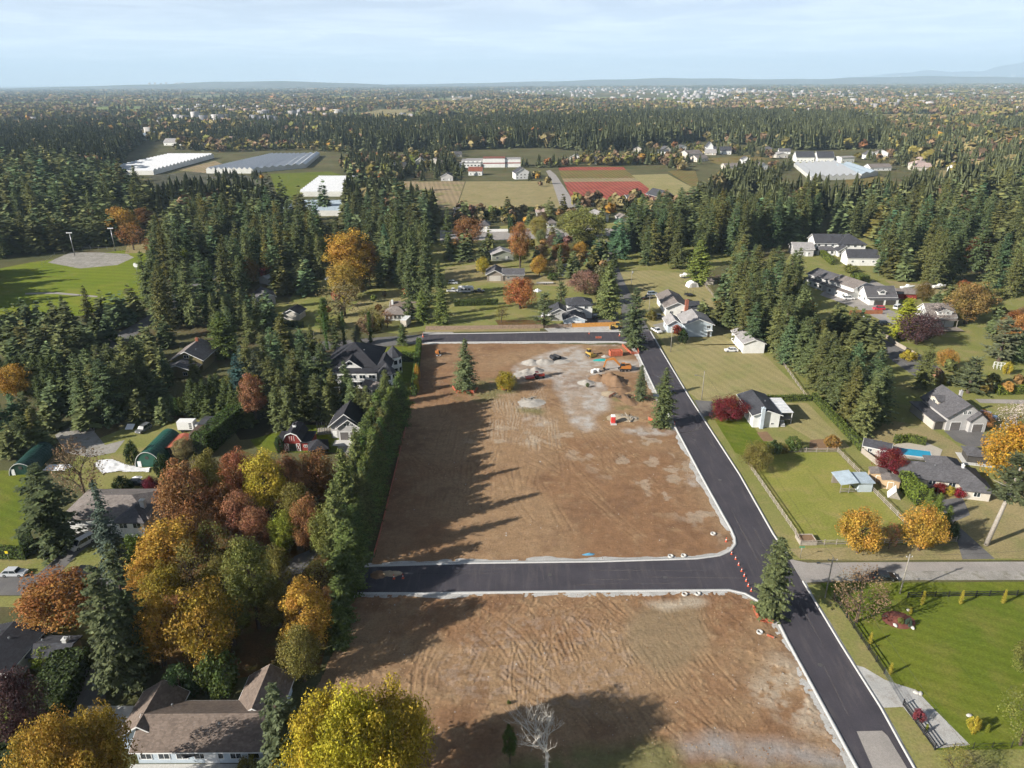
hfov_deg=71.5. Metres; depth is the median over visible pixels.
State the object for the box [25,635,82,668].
outbuilding
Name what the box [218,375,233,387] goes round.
shrub
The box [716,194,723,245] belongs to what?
fir tree
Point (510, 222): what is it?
hedge
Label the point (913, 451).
swimming pool
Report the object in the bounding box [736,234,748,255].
fir tree
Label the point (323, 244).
maple tree
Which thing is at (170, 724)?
house
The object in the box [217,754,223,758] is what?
window
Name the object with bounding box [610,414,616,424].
portable toilet
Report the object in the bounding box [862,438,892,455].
shed
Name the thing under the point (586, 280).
garden tree
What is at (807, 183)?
fir tree
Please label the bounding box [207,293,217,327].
cedar tree
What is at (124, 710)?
driveway
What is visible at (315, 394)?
fir tree
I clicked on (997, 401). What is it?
driveway
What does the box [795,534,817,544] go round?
planter
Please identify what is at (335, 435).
door
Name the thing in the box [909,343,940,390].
fir tree
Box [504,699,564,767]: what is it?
bare tree
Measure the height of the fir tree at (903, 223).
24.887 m
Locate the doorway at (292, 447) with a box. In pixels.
[289,444,296,450]
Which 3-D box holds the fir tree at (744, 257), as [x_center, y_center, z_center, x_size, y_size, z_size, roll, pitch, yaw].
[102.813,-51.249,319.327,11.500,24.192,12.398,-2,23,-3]
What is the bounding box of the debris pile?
[620,413,636,421]
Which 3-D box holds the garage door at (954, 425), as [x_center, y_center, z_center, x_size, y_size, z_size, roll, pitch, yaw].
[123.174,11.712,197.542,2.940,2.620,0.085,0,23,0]
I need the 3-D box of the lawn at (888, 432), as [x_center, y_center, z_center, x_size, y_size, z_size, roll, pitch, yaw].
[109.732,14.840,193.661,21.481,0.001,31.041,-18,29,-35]
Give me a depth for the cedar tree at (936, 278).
328.16 m
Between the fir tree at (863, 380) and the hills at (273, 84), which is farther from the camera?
the hills at (273, 84)
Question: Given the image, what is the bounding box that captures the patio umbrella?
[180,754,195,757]
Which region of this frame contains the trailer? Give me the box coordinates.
[400,315,410,326]
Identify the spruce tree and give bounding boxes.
[87,479,133,582]
[227,353,248,400]
[236,345,249,377]
[247,351,265,401]
[450,338,479,395]
[631,365,648,401]
[648,367,678,429]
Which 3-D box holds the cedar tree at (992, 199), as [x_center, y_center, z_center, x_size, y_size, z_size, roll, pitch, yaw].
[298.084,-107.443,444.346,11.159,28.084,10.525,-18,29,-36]
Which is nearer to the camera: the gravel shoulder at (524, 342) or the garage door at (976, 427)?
the garage door at (976, 427)
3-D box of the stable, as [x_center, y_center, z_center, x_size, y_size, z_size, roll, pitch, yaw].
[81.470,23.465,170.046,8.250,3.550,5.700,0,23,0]
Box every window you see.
[119,524,127,528]
[132,524,140,527]
[139,754,152,759]
[157,754,170,758]
[175,754,188,758]
[194,754,203,758]
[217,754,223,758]
[229,754,241,758]
[928,480,935,484]
[973,492,980,497]
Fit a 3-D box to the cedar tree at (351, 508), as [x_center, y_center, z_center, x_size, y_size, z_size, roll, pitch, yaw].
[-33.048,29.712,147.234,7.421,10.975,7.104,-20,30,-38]
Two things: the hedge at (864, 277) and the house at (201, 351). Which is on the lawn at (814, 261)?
the hedge at (864, 277)
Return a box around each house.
[0,621,47,686]
[67,489,168,537]
[119,664,294,767]
[163,138,180,145]
[169,337,218,377]
[251,287,276,303]
[295,341,401,389]
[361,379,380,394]
[384,300,419,320]
[415,157,425,164]
[440,172,453,180]
[450,151,461,156]
[468,167,482,175]
[480,220,490,228]
[485,264,524,280]
[489,246,513,260]
[512,167,530,179]
[535,208,544,214]
[541,297,593,326]
[546,218,556,226]
[557,263,572,275]
[655,289,700,315]
[656,149,668,153]
[662,309,714,336]
[681,149,702,157]
[690,154,708,161]
[704,142,712,152]
[704,149,716,154]
[713,146,731,154]
[721,163,737,168]
[736,389,793,428]
[740,156,747,163]
[754,162,767,169]
[774,151,787,157]
[777,148,790,153]
[792,151,814,161]
[804,268,838,290]
[807,233,867,256]
[814,151,834,161]
[825,274,875,299]
[834,156,854,162]
[862,150,873,159]
[863,163,891,170]
[875,149,887,156]
[887,485,900,499]
[894,455,994,501]
[908,160,926,164]
[908,163,931,170]
[909,385,989,431]
[915,303,963,330]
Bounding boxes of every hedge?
[0,544,29,559]
[0,646,93,767]
[190,402,241,455]
[280,320,304,327]
[401,351,415,361]
[410,337,421,395]
[454,298,498,306]
[481,210,517,215]
[508,212,512,232]
[767,394,811,401]
[811,392,863,450]
[819,250,835,264]
[850,272,870,282]
[892,433,926,445]
[898,470,930,505]
[993,384,1023,394]
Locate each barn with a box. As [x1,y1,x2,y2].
[274,421,316,450]
[646,188,673,198]
[840,249,879,265]
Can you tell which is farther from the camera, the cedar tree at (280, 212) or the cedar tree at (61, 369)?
the cedar tree at (280, 212)
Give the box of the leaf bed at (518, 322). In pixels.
[495,320,541,324]
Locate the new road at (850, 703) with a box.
[354,331,912,767]
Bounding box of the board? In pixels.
[125,424,134,429]
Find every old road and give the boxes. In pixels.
[0,574,162,594]
[100,267,217,348]
[260,334,421,351]
[440,228,625,240]
[546,170,576,208]
[598,240,649,330]
[820,290,901,324]
[882,339,944,376]
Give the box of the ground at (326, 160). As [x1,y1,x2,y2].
[0,84,1023,767]
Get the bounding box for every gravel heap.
[518,367,544,373]
[521,359,536,365]
[536,359,553,364]
[554,359,571,363]
[577,380,595,385]
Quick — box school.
[459,156,520,167]
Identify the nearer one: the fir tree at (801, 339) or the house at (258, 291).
the fir tree at (801, 339)
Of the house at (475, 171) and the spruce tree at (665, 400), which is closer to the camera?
the spruce tree at (665, 400)
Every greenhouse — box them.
[120,153,213,174]
[206,153,307,172]
[254,151,319,172]
[282,200,341,215]
[300,176,362,196]
[316,422,330,434]
[794,160,860,179]
[836,162,877,177]
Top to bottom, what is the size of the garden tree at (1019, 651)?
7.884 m
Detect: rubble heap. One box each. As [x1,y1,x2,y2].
[513,372,532,376]
[518,399,545,407]
[601,391,617,396]
[606,414,638,421]
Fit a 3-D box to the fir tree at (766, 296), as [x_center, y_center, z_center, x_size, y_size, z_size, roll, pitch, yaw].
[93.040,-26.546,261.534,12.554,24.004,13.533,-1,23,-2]
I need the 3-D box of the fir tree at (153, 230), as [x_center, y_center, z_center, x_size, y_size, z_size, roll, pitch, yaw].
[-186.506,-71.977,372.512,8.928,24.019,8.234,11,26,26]
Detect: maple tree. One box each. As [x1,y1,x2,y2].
[0,363,33,396]
[0,663,48,743]
[0,697,142,767]
[8,564,98,633]
[104,207,140,236]
[121,556,162,603]
[123,514,199,585]
[131,590,183,666]
[133,207,153,228]
[134,559,185,615]
[142,234,163,249]
[150,457,213,521]
[154,591,204,645]
[161,574,243,669]
[170,506,220,559]
[171,436,195,458]
[175,248,194,270]
[184,447,229,522]
[199,550,242,598]
[202,480,242,534]
[206,590,257,645]
[214,488,258,541]
[217,446,250,496]
[219,534,278,628]
[228,256,261,282]
[236,372,268,423]
[236,505,275,555]
[237,447,286,522]
[254,579,298,628]
[259,543,297,590]
[266,508,299,552]
[270,671,437,767]
[275,481,314,528]
[275,622,325,684]
[276,450,304,499]
[277,574,333,645]
[281,228,292,247]
[288,491,321,552]
[291,446,336,507]
[306,236,330,255]
[307,502,332,560]
[313,585,333,623]
[321,227,379,279]
[326,259,362,296]
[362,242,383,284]
[452,215,484,242]
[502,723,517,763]
[507,221,530,267]
[513,250,530,261]
[528,215,548,235]
[529,255,548,275]
[534,229,547,243]
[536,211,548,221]
[536,245,549,259]
[546,233,558,248]
[550,242,570,258]
[555,209,586,236]
[557,206,609,245]
[568,239,579,254]
[572,241,588,255]
[913,281,935,301]
[942,281,1002,324]
[953,302,966,322]
[961,236,990,263]
[997,318,1021,333]
[1002,309,1023,325]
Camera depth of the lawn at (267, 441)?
194.75 m
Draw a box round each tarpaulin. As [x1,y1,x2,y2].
[43,464,71,470]
[96,459,149,472]
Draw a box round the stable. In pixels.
[831,470,875,492]
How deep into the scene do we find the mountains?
30484.97 m
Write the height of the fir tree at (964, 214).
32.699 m
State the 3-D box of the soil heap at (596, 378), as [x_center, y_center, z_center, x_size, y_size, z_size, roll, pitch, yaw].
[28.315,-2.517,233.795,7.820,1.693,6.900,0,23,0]
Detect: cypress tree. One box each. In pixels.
[315,297,335,328]
[321,313,330,349]
[339,311,348,344]
[365,311,373,342]
[886,297,923,340]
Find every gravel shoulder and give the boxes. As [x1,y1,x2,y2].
[354,591,854,767]
[368,348,733,564]
[422,342,624,343]
[804,581,916,767]
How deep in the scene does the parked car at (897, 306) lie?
302.27 m
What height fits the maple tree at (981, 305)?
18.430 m
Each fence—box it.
[41,247,128,262]
[373,427,405,553]
[426,324,570,329]
[452,385,477,392]
[479,229,507,231]
[572,322,615,326]
[622,345,638,353]
[751,467,957,545]
[752,605,773,623]
[774,352,806,394]
[774,447,859,471]
[833,592,885,673]
[849,310,882,314]
[861,447,893,473]
[872,487,910,528]
[879,331,913,352]
[902,699,936,749]
[907,590,1023,597]
[947,741,1023,749]
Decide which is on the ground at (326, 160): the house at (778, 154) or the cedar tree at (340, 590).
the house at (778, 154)
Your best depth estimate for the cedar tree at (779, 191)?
450.04 m
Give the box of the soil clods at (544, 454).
[377,343,716,562]
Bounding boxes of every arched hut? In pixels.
[9,442,55,475]
[135,428,178,466]
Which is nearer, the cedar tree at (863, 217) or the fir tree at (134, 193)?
the cedar tree at (863, 217)
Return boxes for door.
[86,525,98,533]
[126,529,135,535]
[203,754,219,762]
[284,443,288,450]
[296,443,300,450]
[332,431,337,437]
[339,432,349,439]
[489,276,500,280]
[875,475,880,482]
[886,482,893,488]
[949,422,961,429]
[971,424,983,431]
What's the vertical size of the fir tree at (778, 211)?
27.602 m
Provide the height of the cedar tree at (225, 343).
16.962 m
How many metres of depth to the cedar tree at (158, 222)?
422.94 m
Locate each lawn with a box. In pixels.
[0,470,29,545]
[0,546,154,573]
[0,596,94,639]
[61,420,199,488]
[125,243,146,252]
[130,450,335,678]
[215,291,319,331]
[236,400,341,439]
[250,425,338,451]
[288,222,620,333]
[343,289,416,326]
[385,345,414,400]
[425,327,539,331]
[587,220,735,271]
[659,310,1023,559]
[714,417,774,456]
[752,452,911,544]
[784,235,1023,312]
[786,403,849,450]
[791,543,961,560]
[808,584,1023,767]
[820,582,1023,749]
[867,421,962,463]
[886,280,952,298]
[935,491,1023,557]
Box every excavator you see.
[435,349,440,355]
[603,357,631,371]
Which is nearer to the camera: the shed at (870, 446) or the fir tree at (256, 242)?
the shed at (870, 446)
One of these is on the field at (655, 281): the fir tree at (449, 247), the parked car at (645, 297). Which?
the parked car at (645, 297)
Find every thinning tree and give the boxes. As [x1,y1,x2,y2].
[45,436,112,494]
[116,221,144,249]
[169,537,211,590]
[193,519,233,567]
[297,554,337,593]
[315,279,361,315]
[357,306,379,316]
[378,310,394,327]
[495,304,507,322]
[547,259,557,272]
[827,563,898,622]
[882,519,902,548]
[927,303,948,319]
[937,741,976,767]
[991,400,1023,431]
[996,684,1023,745]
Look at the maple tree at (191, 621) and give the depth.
111.94 m
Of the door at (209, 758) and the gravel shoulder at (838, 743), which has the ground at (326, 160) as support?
the gravel shoulder at (838, 743)
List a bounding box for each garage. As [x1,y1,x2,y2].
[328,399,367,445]
[590,209,608,221]
[858,286,899,304]
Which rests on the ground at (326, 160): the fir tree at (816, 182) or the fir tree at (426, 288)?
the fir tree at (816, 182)
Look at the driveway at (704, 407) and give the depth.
212.75 m
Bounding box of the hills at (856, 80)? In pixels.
[389,76,1023,86]
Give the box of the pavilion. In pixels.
[955,445,991,466]
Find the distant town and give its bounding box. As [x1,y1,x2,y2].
[31,86,1023,137]
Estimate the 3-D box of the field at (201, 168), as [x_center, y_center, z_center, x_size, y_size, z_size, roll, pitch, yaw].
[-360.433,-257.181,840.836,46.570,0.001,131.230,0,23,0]
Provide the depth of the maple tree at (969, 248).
362.81 m
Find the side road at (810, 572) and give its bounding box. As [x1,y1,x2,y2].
[790,559,1023,582]
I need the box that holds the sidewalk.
[831,571,1023,580]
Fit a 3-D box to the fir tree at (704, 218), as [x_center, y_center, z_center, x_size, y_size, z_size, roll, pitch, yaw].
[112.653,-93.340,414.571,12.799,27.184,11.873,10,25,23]
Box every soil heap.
[370,570,385,578]
[588,374,601,381]
[600,372,627,386]
[607,386,631,393]
[616,393,637,405]
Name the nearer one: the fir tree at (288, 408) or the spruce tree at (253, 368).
the fir tree at (288, 408)
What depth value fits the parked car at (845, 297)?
315.57 m
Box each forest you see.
[0,82,1023,102]
[0,94,1023,130]
[0,106,1023,157]
[0,123,1023,222]
[0,141,1023,459]
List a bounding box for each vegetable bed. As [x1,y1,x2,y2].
[757,431,772,440]
[809,439,829,450]
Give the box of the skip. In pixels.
[609,349,622,356]
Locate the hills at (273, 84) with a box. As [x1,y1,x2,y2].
[0,81,440,89]
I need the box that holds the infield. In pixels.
[48,252,133,267]
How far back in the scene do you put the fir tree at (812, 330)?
239.68 m
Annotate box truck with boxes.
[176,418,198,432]
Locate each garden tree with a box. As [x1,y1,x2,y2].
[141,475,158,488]
[259,265,271,276]
[475,257,489,273]
[495,370,516,390]
[503,277,536,308]
[566,269,599,293]
[709,394,752,421]
[738,439,774,471]
[834,506,887,554]
[871,445,910,470]
[895,309,947,343]
[898,500,952,550]
[934,348,959,365]
[976,416,1023,482]
[980,409,995,427]
[1009,314,1023,338]
[1011,638,1023,671]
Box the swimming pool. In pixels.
[893,442,941,460]
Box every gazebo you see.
[308,439,329,455]
[704,277,713,284]
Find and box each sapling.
[868,631,872,643]
[888,663,893,674]
[920,591,925,604]
[958,590,964,603]
[985,724,989,732]
[1000,589,1007,603]
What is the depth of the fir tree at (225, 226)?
417.56 m
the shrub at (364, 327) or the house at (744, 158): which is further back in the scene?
the house at (744, 158)
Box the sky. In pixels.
[0,0,1023,85]
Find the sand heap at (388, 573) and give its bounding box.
[383,570,401,576]
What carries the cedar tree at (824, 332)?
on the lawn at (964, 344)
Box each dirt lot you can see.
[294,591,845,767]
[372,343,732,563]
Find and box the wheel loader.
[609,321,620,329]
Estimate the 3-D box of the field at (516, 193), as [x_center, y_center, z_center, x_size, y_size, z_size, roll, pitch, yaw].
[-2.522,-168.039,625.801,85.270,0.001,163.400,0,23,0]
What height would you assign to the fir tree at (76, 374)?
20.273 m
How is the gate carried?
on the driveway at (941, 732)
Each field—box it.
[0,250,148,315]
[74,106,180,109]
[150,172,271,192]
[177,161,220,172]
[191,95,238,95]
[270,171,343,199]
[365,109,407,112]
[372,113,411,115]
[397,155,418,168]
[404,181,464,207]
[445,263,574,286]
[448,97,481,98]
[459,181,559,207]
[559,167,625,169]
[559,170,634,177]
[562,178,637,181]
[564,181,648,199]
[575,97,634,97]
[599,93,650,94]
[621,270,734,344]
[632,174,692,195]
[658,98,708,99]
[661,344,802,400]
[668,170,699,186]
[708,155,767,164]
[726,90,778,93]
[846,176,893,188]
[876,114,940,117]
[938,169,946,177]
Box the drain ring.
[756,629,762,634]
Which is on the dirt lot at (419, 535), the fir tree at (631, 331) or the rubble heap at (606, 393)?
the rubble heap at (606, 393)
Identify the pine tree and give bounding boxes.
[529,291,559,327]
[552,279,567,303]
[946,355,994,393]
[979,314,1023,361]
[983,450,1023,545]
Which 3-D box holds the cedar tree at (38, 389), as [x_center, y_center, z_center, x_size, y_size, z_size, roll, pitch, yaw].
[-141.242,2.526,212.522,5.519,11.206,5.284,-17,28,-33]
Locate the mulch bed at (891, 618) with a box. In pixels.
[882,611,915,628]
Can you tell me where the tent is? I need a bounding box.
[685,280,698,287]
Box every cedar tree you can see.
[0,233,9,259]
[0,358,7,393]
[2,356,19,393]
[9,188,27,226]
[10,356,24,390]
[16,210,31,253]
[19,175,36,208]
[19,354,31,388]
[23,183,42,225]
[26,354,39,372]
[32,375,45,407]
[33,354,47,386]
[37,368,51,390]
[43,354,65,383]
[47,372,63,390]
[50,183,67,219]
[51,354,71,388]
[57,295,70,310]
[65,166,79,196]
[83,189,95,213]
[93,181,107,206]
[100,174,113,200]
[103,182,116,203]
[129,165,140,191]
[149,272,178,338]
[152,212,161,229]
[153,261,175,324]
[181,378,199,417]
[186,198,196,222]
[192,383,203,417]
[195,192,207,213]
[198,379,211,416]
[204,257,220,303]
[204,311,239,360]
[205,374,217,406]
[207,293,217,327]
[210,373,223,407]
[216,377,233,407]
[223,306,238,343]
[225,383,236,405]
[228,198,237,214]
[232,385,244,412]
[271,330,288,377]
[277,206,284,226]
[287,329,296,351]
[293,330,310,362]
[304,212,308,231]
[306,208,320,237]
[317,479,355,562]
[320,524,330,569]
[325,599,356,652]
[326,518,373,591]
[326,537,370,600]
[328,574,359,626]
[332,447,367,531]
[343,504,371,551]
[344,514,365,552]
[346,458,357,471]
[347,464,356,482]
[348,427,364,467]
[349,192,360,224]
[349,472,376,540]
[350,494,377,543]
[353,460,379,513]
[356,467,381,529]
[357,418,371,433]
[357,455,387,512]
[357,469,385,530]
[359,413,372,429]
[359,435,365,448]
[362,433,388,493]
[363,444,389,496]
[363,449,385,509]
[365,401,377,412]
[365,426,390,480]
[365,450,388,502]
[366,410,375,424]
[367,433,388,481]
[369,406,377,420]
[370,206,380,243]
[371,392,380,404]
[372,389,384,403]
[373,249,386,287]
[373,406,397,461]
[373,423,390,479]
[373,424,392,471]
[374,400,379,411]
[374,420,393,467]
[377,223,392,257]
[377,369,390,388]
[377,380,389,394]
[377,417,398,465]
[378,235,389,262]
[379,397,399,440]
[379,401,397,450]
[380,375,391,388]
[382,394,403,439]
[383,407,405,457]
[384,386,404,434]
[387,386,409,430]
[388,202,399,220]
[388,211,409,271]
[391,375,413,418]
[392,379,409,427]
[392,385,411,428]
[393,371,414,415]
[400,227,421,299]
[411,220,419,260]
[413,184,420,199]
[413,290,429,323]
[417,212,436,284]
[431,288,451,325]
[554,244,565,276]
[591,260,625,320]
[596,268,606,295]
[639,210,651,248]
[649,190,663,213]
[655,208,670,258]
[676,187,683,202]
[683,240,714,285]
[729,193,744,223]
[745,255,759,285]
[757,190,763,210]
[769,189,775,209]
[773,187,785,229]
[775,316,800,364]
[779,252,785,274]
[785,250,800,277]
[787,288,814,351]
[789,189,801,213]
[797,196,813,241]
[808,192,823,233]
[815,327,830,353]
[828,191,842,226]
[842,310,858,338]
[842,355,862,396]
[847,202,861,237]
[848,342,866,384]
[859,195,876,233]
[860,197,871,232]
[864,369,882,384]
[876,216,901,261]
[877,183,891,206]
[910,194,934,245]
[914,185,925,210]
[920,226,945,283]
[921,488,935,511]
[928,229,952,288]
[932,492,944,516]
[934,178,948,215]
[934,200,949,220]
[937,505,954,535]
[981,197,989,220]
[984,233,1013,288]
[987,189,997,223]
[1000,209,1023,263]
[1000,246,1023,298]
[1001,169,1013,186]
[1004,166,1012,180]
[1010,331,1023,362]
[1017,194,1023,217]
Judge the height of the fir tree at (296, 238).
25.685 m
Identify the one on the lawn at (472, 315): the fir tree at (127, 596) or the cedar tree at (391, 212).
the cedar tree at (391, 212)
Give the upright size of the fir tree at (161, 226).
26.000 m
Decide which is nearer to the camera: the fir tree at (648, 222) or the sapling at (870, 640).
the sapling at (870, 640)
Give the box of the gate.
[884,670,903,703]
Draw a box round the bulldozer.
[585,348,596,357]
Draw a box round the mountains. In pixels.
[834,62,1023,78]
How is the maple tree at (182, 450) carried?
on the ground at (326, 160)
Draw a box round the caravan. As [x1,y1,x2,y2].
[458,286,473,292]
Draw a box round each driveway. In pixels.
[32,543,90,574]
[48,666,105,742]
[55,427,124,456]
[84,706,133,734]
[279,549,318,583]
[338,446,350,455]
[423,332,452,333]
[538,313,619,323]
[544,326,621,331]
[653,322,666,331]
[694,400,712,416]
[857,665,969,747]
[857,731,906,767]
[869,280,906,299]
[941,498,969,521]
[945,430,988,446]
[953,528,994,558]
[976,399,1023,403]
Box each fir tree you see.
[0,404,14,436]
[4,393,27,434]
[9,410,38,454]
[9,462,87,566]
[12,391,45,427]
[24,408,48,439]
[65,353,86,403]
[65,380,97,424]
[75,564,152,698]
[76,348,103,397]
[78,286,100,328]
[80,363,119,422]
[84,358,128,428]
[91,344,115,390]
[99,343,123,379]
[100,542,161,676]
[106,360,132,417]
[113,336,136,382]
[116,360,150,413]
[125,335,150,380]
[126,177,146,225]
[131,350,155,395]
[132,250,151,306]
[144,251,167,296]
[144,278,158,330]
[146,232,161,271]
[150,215,165,242]
[150,224,167,253]
[152,260,168,289]
[155,224,170,280]
[158,347,175,388]
[160,209,168,237]
[160,216,173,259]
[161,219,177,259]
[162,230,190,292]
[167,216,191,261]
[169,268,189,325]
[174,259,207,326]
[175,264,187,310]
[180,223,193,259]
[189,251,216,318]
[191,216,213,269]
[192,207,207,254]
[193,208,216,242]
[198,198,213,237]
[202,220,218,247]
[210,205,228,245]
[212,245,239,305]
[215,197,231,239]
[215,203,233,240]
[215,235,237,293]
[218,194,232,218]
[220,296,234,326]
[223,235,235,269]
[226,235,247,291]
[229,219,243,258]
[229,239,249,287]
[231,254,253,297]
[233,288,251,328]
[237,339,255,373]
[239,227,260,267]
[239,301,257,343]
[240,209,254,259]
[241,192,250,216]
[241,237,258,282]
[242,204,253,231]
[248,227,263,276]
[249,212,260,250]
[250,293,265,332]
[254,225,267,255]
[254,332,279,378]
[255,210,263,233]
[255,681,307,767]
[256,200,267,223]
[259,214,270,249]
[259,234,270,273]
[259,355,290,423]
[260,186,270,210]
[261,228,285,274]
[264,326,284,383]
[266,212,272,237]
[266,385,286,433]
[269,316,292,358]
[269,368,293,418]
[271,201,282,227]
[271,213,285,234]
[271,221,286,266]
[272,222,286,241]
[276,385,303,430]
[281,201,293,234]
[282,353,292,386]
[284,348,310,408]
[287,342,315,387]
[288,223,297,255]
[290,221,305,260]
[292,208,310,241]
[292,373,314,421]
[294,198,303,224]
[298,350,317,408]
[301,233,317,275]
[303,199,314,216]
[304,325,317,355]
[304,373,326,421]
[305,214,320,243]
[308,343,339,398]
[310,199,320,221]
[311,234,326,278]
[314,338,326,364]
[319,386,335,425]
[326,368,341,412]
[328,323,343,349]
[332,216,342,256]
[335,361,355,406]
[341,201,352,234]
[342,378,360,403]
[350,324,365,342]
[353,385,366,408]
[354,190,364,224]
[355,247,372,288]
[358,386,372,411]
[360,192,372,226]
[360,207,372,242]
[361,212,375,249]
[369,195,379,229]
[372,215,387,250]
[377,197,386,220]
[387,218,393,249]
[392,191,403,218]
[393,204,403,234]
[394,244,405,289]
[396,324,407,345]
[401,202,413,233]
[401,220,408,252]
[401,253,415,317]
[406,205,415,237]
[409,210,418,243]
[415,223,422,264]
[416,249,434,304]
[418,192,431,216]
[432,260,448,300]
[440,207,454,260]
[610,219,631,259]
[617,287,649,349]
[623,202,639,237]
[624,203,639,247]
[625,197,641,231]
[627,202,646,251]
[636,194,645,220]
[637,216,652,256]
[638,225,655,265]
[640,219,663,260]
[641,198,653,232]
[650,209,660,246]
[655,210,667,251]
[656,190,672,211]
[659,211,675,261]
[660,201,678,227]
[667,213,687,262]
[667,227,685,268]
[670,211,687,258]
[673,198,690,231]
[675,192,687,225]
[688,224,704,265]
[696,200,706,228]
[696,200,710,245]
[703,199,721,245]
[703,206,719,254]
[710,195,729,251]
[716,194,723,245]
[722,196,743,250]
[722,199,732,244]
[723,202,742,252]
[724,206,739,255]
[724,250,737,291]
[726,192,734,209]
[727,258,746,308]
[729,243,751,293]
[729,288,753,342]
[730,206,751,255]
[734,274,752,317]
[734,283,755,326]
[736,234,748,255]
[737,258,749,277]
[740,200,754,247]
[740,270,765,319]
[742,302,767,340]
[745,193,757,229]
[745,193,760,244]
[746,203,761,248]
[746,245,764,270]
[749,244,758,273]
[750,536,796,623]
[752,280,779,339]
[756,191,773,242]
[756,193,773,246]
[758,269,775,310]
[759,248,780,283]
[759,300,773,346]
[763,199,785,247]
[765,300,784,353]
[766,260,775,278]
[767,292,789,343]
[769,260,783,299]
[770,294,799,358]
[771,194,783,237]
[773,245,786,272]
[774,276,792,310]
[782,190,797,231]
[782,254,801,294]
[786,270,802,303]
[787,316,815,370]
[788,281,816,323]
[790,247,810,295]
[792,182,808,226]
[795,334,818,376]
[797,181,812,207]
[797,189,812,230]
[798,327,815,359]
[800,334,831,381]
[801,340,829,389]
[806,302,820,331]
[808,180,816,227]
[809,173,818,198]
[814,339,841,397]
[815,319,830,343]
[822,350,852,407]
[826,346,842,386]
[827,330,841,360]
[836,366,865,422]
[838,331,848,362]
[841,331,858,364]
[843,362,863,406]
[844,372,867,414]
[848,384,882,439]
[856,373,894,429]
[864,349,892,385]
[874,213,892,258]
[877,365,898,426]
[881,194,899,226]
[889,194,905,226]
[895,204,913,252]
[895,213,909,250]
[895,215,914,260]
[902,184,922,221]
[907,211,925,259]
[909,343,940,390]
[911,202,930,252]
[912,201,931,242]
[912,218,936,276]
[918,179,927,200]
[932,186,951,221]
[935,211,945,239]
[936,190,952,227]
[937,205,962,267]
[940,233,959,283]
[941,203,958,240]
[942,216,972,281]
[948,183,962,218]
[955,200,973,254]
[963,201,984,248]
[964,209,993,271]
[967,189,983,230]
[976,241,1002,293]
[986,201,1009,246]
[1001,196,1020,225]
[1005,222,1023,269]
[1007,239,1023,275]
[1015,260,1023,291]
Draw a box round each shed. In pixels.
[165,433,188,456]
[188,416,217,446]
[258,274,271,284]
[282,304,306,319]
[615,213,627,221]
[731,328,765,352]
[788,242,814,255]
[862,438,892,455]
[868,466,887,482]
[879,472,900,488]
[895,288,916,298]
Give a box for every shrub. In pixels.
[15,528,36,556]
[27,646,48,669]
[111,475,133,488]
[120,533,148,565]
[123,439,139,465]
[151,399,154,414]
[152,454,170,479]
[161,660,199,697]
[168,398,174,415]
[172,397,179,415]
[177,397,184,415]
[181,396,187,414]
[192,646,240,699]
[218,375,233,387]
[235,754,258,767]
[273,436,284,452]
[355,315,373,334]
[371,313,384,330]
[413,378,419,392]
[414,363,420,380]
[547,273,557,280]
[645,310,657,320]
[672,324,681,334]
[677,328,688,343]
[767,439,782,454]
[775,442,789,453]
[784,436,802,451]
[823,434,841,448]
[842,264,860,272]
[897,617,903,623]
[899,349,917,361]
[905,618,912,626]
[912,707,926,722]
[931,483,947,493]
[936,373,946,384]
[945,485,954,496]
[945,521,960,540]
[954,487,966,497]
[966,716,981,733]
[1002,361,1013,373]
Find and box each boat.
[900,284,914,287]
[932,283,945,288]
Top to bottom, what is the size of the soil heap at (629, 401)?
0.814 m
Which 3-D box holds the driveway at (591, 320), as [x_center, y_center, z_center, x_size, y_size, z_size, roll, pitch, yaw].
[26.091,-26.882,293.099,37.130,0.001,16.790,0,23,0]
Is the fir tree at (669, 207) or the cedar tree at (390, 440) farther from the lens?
the fir tree at (669, 207)
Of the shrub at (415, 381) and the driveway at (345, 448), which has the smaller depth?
the driveway at (345, 448)
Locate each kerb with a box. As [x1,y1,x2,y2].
[358,589,858,767]
[365,347,736,566]
[422,341,625,342]
[430,331,620,333]
[650,331,787,552]
[802,581,915,767]
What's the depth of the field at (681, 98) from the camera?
3898.91 m
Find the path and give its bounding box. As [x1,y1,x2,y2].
[25,292,96,296]
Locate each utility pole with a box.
[816,557,837,597]
[899,554,912,593]
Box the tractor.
[525,371,544,379]
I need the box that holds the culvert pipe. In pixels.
[549,354,556,360]
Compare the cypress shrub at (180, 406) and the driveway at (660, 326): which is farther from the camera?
the driveway at (660, 326)
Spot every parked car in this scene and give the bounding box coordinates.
[0,566,28,577]
[62,531,84,549]
[70,531,95,551]
[71,565,96,574]
[130,478,144,486]
[135,422,151,433]
[446,288,457,291]
[448,280,457,283]
[472,288,484,292]
[641,294,652,299]
[647,291,656,294]
[651,327,662,332]
[724,347,737,351]
[843,295,854,299]
[869,570,897,581]
[872,305,885,309]
[877,320,890,325]
[893,303,902,308]
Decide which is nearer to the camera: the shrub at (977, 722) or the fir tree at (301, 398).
the shrub at (977, 722)
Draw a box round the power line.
[624,260,981,767]
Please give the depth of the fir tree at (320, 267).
351.63 m
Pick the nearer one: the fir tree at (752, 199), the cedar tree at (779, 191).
the fir tree at (752, 199)
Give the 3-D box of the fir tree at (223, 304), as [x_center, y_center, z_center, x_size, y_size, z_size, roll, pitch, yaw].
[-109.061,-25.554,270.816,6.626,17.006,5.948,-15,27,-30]
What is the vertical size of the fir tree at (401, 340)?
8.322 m

